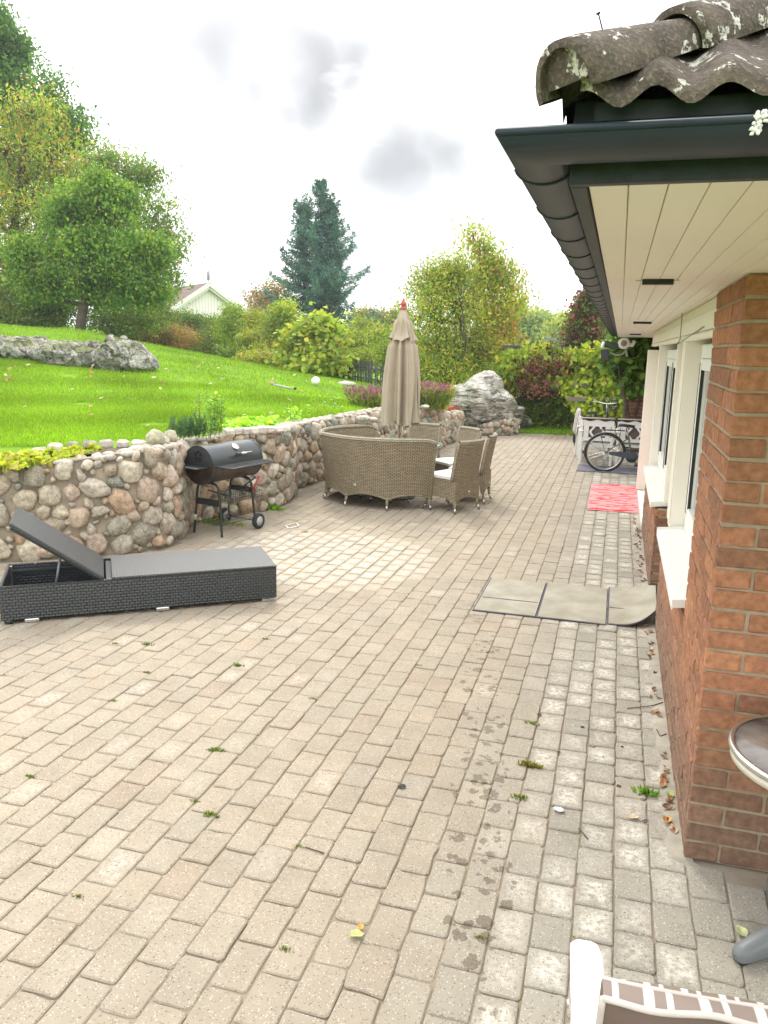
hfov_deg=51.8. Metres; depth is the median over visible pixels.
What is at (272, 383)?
garden tool
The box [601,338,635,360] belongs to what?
flood lamp
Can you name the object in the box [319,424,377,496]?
rattan bench
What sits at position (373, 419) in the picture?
flat stone
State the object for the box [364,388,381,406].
lavender bush
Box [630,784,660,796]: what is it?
moss tuft
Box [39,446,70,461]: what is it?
lettuce plant
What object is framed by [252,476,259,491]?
grill brush
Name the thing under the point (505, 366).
grapevine
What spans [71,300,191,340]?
hazel shrub
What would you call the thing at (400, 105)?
sky
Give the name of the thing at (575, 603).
doormat
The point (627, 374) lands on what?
climbing vine
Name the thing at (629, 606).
doormat
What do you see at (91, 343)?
boulder
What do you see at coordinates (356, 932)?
fallen leaf
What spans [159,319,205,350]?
shrub
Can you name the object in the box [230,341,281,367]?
shrub
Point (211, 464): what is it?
barrel grill
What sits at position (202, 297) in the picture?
neighbour house
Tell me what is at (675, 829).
fallen leaf
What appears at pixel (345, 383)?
flat stone
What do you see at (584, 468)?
rubber mat
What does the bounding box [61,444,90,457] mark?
lettuce plant
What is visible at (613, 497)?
red rug
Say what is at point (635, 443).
white armchair
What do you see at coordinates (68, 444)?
edging stone
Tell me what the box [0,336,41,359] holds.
boulder
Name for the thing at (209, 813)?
moss tuft
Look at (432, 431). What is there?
rattan chair
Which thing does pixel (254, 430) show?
edging stone
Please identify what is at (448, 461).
seat cushion
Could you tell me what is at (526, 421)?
boulder
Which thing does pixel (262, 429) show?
edging stone
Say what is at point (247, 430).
edging stone
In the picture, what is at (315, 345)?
shrub
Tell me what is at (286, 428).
edging stone
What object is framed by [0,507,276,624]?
sun lounger
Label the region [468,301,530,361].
cherry tree
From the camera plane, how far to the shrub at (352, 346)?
30.59 m
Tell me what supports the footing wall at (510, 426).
on the ground at (14, 449)
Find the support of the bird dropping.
on the patio paving
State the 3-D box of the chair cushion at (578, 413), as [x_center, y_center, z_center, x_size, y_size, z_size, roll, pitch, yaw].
[3.986,-1.738,15.302,0.626,0.520,0.500,3,12,8]
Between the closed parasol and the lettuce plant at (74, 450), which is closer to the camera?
the lettuce plant at (74, 450)
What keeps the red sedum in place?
in the planter wall at (456, 420)
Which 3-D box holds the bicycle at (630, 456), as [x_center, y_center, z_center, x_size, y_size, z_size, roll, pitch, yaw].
[4.272,-1.137,13.332,1.742,0.997,0.574,4,12,13]
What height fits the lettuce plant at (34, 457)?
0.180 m
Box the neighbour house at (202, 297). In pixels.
[132,271,245,347]
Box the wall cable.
[677,313,704,344]
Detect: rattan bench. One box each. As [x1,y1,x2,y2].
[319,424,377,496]
[320,432,437,510]
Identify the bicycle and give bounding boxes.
[573,397,618,452]
[584,424,638,471]
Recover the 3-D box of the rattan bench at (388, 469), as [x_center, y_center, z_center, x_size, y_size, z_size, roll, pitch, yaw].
[-0.110,-0.547,10.248,1.647,0.920,0.821,5,12,16]
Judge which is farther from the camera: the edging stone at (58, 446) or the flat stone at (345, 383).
the flat stone at (345, 383)
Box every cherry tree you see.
[0,74,104,289]
[63,136,204,309]
[450,213,550,382]
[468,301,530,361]
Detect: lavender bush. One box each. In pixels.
[342,383,381,408]
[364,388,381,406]
[420,380,449,409]
[422,381,457,409]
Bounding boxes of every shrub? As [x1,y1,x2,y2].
[0,257,95,329]
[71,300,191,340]
[86,319,182,347]
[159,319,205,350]
[170,307,222,335]
[180,317,224,355]
[205,294,256,358]
[230,302,279,353]
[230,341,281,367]
[246,292,304,349]
[264,301,359,378]
[342,323,368,377]
[344,308,393,383]
[365,316,434,381]
[515,375,580,427]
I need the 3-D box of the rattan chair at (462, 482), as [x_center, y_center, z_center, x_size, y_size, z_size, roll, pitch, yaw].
[0.907,-0.490,10.089,0.620,0.915,0.529,12,16,43]
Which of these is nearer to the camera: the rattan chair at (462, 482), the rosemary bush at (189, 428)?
the rosemary bush at (189, 428)
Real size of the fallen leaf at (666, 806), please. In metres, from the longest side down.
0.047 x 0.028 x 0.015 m
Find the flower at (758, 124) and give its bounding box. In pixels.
[749,109,767,135]
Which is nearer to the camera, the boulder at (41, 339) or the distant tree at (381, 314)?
the boulder at (41, 339)
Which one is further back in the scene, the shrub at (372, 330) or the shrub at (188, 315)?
the shrub at (188, 315)
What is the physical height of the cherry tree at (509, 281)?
5.548 m
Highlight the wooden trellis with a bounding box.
[502,345,620,431]
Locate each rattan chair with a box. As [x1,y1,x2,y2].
[408,422,442,457]
[423,438,484,513]
[434,426,482,470]
[446,432,497,503]
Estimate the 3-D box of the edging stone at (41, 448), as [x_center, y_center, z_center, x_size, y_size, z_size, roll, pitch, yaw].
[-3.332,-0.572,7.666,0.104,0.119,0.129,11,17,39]
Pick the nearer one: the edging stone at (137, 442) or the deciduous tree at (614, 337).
the edging stone at (137, 442)
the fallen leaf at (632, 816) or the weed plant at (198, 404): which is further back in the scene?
the weed plant at (198, 404)
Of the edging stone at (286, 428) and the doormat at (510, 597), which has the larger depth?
the edging stone at (286, 428)
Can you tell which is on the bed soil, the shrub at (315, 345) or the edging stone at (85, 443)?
the edging stone at (85, 443)
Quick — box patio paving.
[0,433,767,1023]
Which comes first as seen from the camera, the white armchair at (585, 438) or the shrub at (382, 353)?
the white armchair at (585, 438)
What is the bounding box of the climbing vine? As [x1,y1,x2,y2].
[595,334,658,445]
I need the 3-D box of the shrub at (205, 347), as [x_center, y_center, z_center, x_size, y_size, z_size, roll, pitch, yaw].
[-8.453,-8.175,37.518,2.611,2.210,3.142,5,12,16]
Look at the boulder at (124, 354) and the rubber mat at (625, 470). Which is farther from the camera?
the boulder at (124, 354)
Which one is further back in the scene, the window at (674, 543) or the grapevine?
the grapevine
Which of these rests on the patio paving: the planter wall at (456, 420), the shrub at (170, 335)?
the planter wall at (456, 420)
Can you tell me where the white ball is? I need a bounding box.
[311,377,319,384]
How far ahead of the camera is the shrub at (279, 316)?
33.32 m
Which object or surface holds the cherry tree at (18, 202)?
on the ground at (14, 449)
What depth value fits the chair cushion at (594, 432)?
14.22 m
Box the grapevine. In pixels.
[486,339,623,427]
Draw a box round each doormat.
[472,577,545,617]
[536,582,607,624]
[607,585,656,625]
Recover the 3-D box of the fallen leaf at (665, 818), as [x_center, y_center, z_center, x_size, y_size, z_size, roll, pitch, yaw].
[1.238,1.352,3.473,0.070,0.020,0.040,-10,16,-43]
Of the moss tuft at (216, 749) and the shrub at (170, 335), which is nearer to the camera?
the moss tuft at (216, 749)
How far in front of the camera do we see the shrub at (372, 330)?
30.37 m
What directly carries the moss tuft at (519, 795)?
on the patio paving
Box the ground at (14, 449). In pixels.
[0,325,572,452]
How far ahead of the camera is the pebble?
3.70 m
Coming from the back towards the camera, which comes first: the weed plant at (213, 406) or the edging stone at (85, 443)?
the weed plant at (213, 406)
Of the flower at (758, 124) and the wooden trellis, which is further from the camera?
the wooden trellis
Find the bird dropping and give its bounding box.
[553,807,564,811]
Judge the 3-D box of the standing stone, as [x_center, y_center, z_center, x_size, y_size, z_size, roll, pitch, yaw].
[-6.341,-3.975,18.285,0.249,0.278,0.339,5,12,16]
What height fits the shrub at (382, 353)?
2.940 m
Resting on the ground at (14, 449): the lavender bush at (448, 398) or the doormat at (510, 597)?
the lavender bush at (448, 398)
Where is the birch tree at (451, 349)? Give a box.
[376,230,515,387]
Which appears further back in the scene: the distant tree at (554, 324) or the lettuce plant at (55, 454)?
the distant tree at (554, 324)
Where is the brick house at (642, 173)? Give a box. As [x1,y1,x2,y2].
[495,0,767,871]
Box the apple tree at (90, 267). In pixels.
[0,161,182,330]
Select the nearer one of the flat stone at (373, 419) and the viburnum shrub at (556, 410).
the flat stone at (373, 419)
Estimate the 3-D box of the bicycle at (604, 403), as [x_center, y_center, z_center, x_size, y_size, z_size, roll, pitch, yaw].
[4.360,-1.780,16.211,0.574,1.084,1.742,12,16,43]
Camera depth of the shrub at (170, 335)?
34.88 m
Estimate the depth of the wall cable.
5.64 m
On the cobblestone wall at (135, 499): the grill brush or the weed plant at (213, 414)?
the weed plant at (213, 414)
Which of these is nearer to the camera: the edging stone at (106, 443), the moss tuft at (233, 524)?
the edging stone at (106, 443)
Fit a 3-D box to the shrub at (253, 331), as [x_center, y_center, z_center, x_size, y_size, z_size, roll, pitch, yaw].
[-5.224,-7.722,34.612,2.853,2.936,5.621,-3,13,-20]
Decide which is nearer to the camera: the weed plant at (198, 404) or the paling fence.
the weed plant at (198, 404)
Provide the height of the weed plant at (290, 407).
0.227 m
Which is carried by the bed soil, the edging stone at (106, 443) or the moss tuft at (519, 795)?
the edging stone at (106, 443)
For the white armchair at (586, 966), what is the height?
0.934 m
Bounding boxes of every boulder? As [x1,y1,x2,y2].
[0,335,11,357]
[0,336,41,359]
[29,340,93,366]
[33,335,49,343]
[84,340,103,347]
[91,339,159,371]
[449,370,517,426]
[514,405,524,418]
[519,414,531,428]
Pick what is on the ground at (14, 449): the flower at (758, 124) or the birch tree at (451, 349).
the birch tree at (451, 349)
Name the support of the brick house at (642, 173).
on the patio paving
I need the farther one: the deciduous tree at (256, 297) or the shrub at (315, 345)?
the deciduous tree at (256, 297)
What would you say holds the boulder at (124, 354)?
on the ground at (14, 449)
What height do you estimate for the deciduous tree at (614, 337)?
4.644 m
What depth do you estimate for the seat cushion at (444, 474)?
10.02 m
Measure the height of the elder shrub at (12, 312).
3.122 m
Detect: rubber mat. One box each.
[576,465,606,472]
[607,466,636,474]
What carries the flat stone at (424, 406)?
on the cobblestone wall at (135, 499)
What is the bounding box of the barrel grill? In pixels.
[183,439,274,536]
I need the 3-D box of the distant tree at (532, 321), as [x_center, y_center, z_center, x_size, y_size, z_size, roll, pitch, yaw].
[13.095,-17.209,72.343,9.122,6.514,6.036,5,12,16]
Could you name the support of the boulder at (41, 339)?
on the boulder at (18, 347)
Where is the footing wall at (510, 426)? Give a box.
[474,417,520,435]
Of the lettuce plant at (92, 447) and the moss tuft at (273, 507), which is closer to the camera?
the lettuce plant at (92, 447)
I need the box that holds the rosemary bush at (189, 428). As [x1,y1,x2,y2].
[165,412,213,438]
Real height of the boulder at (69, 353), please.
0.773 m
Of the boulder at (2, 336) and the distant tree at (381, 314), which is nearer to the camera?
the boulder at (2, 336)
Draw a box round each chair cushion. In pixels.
[573,407,581,434]
[581,417,614,441]
[596,975,767,1023]
[618,418,641,442]
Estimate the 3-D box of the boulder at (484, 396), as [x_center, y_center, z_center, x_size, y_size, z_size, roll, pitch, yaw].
[2.406,-2.695,19.418,1.788,1.543,1.663,-2,12,-15]
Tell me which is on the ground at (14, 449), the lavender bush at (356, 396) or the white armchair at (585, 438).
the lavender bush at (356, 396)
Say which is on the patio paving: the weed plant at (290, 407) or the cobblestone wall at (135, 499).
the cobblestone wall at (135, 499)
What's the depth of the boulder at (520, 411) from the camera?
19.41 m
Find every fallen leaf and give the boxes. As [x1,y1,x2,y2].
[344,929,363,935]
[357,923,363,930]
[625,814,638,817]
[659,777,666,786]
[661,804,671,808]
[662,816,671,826]
[671,824,677,833]
[735,924,747,936]
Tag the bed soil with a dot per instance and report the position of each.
(110, 449)
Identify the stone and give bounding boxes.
[33,447,45,451]
[47,443,62,449]
[66,441,78,446]
[82,439,96,448]
[99,439,113,447]
[104,334,115,342]
[116,439,128,447]
[119,335,128,338]
[131,440,145,444]
[146,429,164,444]
[163,436,169,443]
[164,430,177,441]
[222,428,234,437]
[234,428,242,434]
[240,427,250,434]
[250,427,258,434]
[257,425,266,433]
[267,426,275,432]
[275,426,283,432]
[284,425,290,431]
[338,381,355,386]
[356,415,369,421]
[369,417,378,421]
[420,405,429,408]
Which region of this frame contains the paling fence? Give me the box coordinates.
[215,351,383,385]
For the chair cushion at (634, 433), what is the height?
0.442 m
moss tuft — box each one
[197,518,246,525]
[202,810,219,817]
[211,747,225,751]
[267,504,286,510]
[278,944,293,951]
[510,793,527,799]
[518,759,543,768]
[525,720,539,725]
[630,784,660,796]
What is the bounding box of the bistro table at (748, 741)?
[728,715,767,965]
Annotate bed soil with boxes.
[85,446,129,455]
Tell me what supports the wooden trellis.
on the ground at (14, 449)
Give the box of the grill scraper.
[243,476,255,491]
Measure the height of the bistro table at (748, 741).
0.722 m
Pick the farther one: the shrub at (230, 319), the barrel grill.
the shrub at (230, 319)
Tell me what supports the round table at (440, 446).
on the patio paving
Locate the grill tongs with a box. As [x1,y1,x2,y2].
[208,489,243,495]
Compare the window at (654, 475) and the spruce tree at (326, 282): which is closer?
the window at (654, 475)
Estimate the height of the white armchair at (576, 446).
0.826 m
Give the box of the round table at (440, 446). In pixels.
[372,437,442,498]
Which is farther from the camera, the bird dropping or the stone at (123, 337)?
the stone at (123, 337)
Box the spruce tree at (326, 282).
[259,178,384,332]
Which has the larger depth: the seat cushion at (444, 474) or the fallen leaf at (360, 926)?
the seat cushion at (444, 474)
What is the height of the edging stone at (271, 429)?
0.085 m
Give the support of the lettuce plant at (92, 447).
on the bed soil
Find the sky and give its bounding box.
[0,0,691,333]
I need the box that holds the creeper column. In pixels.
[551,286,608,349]
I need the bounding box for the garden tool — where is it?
[270,382,296,389]
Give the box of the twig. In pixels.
[627,702,662,708]
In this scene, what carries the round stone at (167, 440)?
on the cobblestone wall at (135, 499)
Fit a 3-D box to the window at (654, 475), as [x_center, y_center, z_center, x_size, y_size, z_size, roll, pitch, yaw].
[2.741,-0.896,7.696,0.258,1.335,2.340,5,12,16]
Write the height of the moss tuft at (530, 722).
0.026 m
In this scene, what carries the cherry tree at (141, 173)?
on the ground at (14, 449)
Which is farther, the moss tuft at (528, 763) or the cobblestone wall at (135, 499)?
the cobblestone wall at (135, 499)
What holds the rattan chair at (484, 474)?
on the patio paving
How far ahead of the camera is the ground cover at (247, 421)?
10.11 m
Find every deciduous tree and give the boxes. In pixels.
[0,0,109,236]
[237,273,294,312]
[560,296,617,340]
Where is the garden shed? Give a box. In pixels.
[544,337,564,381]
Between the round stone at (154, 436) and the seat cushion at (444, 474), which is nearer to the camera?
the round stone at (154, 436)
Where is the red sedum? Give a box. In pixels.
[445,404,461,410]
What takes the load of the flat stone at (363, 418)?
on the cobblestone wall at (135, 499)
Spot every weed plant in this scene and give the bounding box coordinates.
[191,388,211,432]
[200,412,225,438]
[203,393,227,433]
[283,403,296,419]
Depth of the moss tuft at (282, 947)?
2.70 m
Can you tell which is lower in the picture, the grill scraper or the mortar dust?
the mortar dust
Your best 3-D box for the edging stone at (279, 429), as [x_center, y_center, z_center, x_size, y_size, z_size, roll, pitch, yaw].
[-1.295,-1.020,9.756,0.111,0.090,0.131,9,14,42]
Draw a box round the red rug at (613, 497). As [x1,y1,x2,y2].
[587,484,638,512]
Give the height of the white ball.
0.230 m
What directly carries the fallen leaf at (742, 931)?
on the patio paving
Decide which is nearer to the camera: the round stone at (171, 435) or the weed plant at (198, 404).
the round stone at (171, 435)
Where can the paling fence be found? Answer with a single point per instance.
(369, 368)
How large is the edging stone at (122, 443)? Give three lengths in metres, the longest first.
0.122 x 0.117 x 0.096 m
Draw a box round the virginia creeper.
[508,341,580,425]
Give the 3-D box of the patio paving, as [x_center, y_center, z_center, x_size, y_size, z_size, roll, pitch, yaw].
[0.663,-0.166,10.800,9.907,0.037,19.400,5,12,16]
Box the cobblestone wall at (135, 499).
[0,403,447,561]
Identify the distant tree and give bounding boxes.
[343,299,414,330]
[497,293,557,349]
[528,309,570,345]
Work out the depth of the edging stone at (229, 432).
9.25 m
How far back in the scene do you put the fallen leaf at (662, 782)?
3.78 m
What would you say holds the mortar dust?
on the patio paving
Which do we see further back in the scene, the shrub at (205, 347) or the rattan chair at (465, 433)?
the shrub at (205, 347)
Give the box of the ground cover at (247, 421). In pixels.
[222,404,310,432]
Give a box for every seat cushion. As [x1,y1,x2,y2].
[434,469,479,495]
[435,457,453,465]
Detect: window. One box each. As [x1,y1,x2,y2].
[643,350,676,507]
[656,344,712,609]
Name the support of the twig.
on the patio paving
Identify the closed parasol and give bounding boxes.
[380,298,419,499]
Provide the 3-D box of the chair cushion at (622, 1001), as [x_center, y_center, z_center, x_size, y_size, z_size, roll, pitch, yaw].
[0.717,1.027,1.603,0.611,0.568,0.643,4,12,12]
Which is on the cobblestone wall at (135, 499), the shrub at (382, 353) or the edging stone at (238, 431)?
the edging stone at (238, 431)
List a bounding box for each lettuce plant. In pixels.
[0,450,31,472]
[18,448,52,467]
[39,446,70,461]
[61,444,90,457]
[83,442,107,453]
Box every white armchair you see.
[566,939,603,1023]
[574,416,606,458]
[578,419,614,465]
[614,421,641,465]
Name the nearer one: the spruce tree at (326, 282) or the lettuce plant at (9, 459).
the lettuce plant at (9, 459)
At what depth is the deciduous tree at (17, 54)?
35.88 m
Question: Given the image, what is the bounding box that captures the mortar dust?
[635,513,726,982]
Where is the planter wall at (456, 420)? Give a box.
[444,410,465,444]
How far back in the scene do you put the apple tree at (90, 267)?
26.56 m
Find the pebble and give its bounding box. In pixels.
[398,783,405,788]
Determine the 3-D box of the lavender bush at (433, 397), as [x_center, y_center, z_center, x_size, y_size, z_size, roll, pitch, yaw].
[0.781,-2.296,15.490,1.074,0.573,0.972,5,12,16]

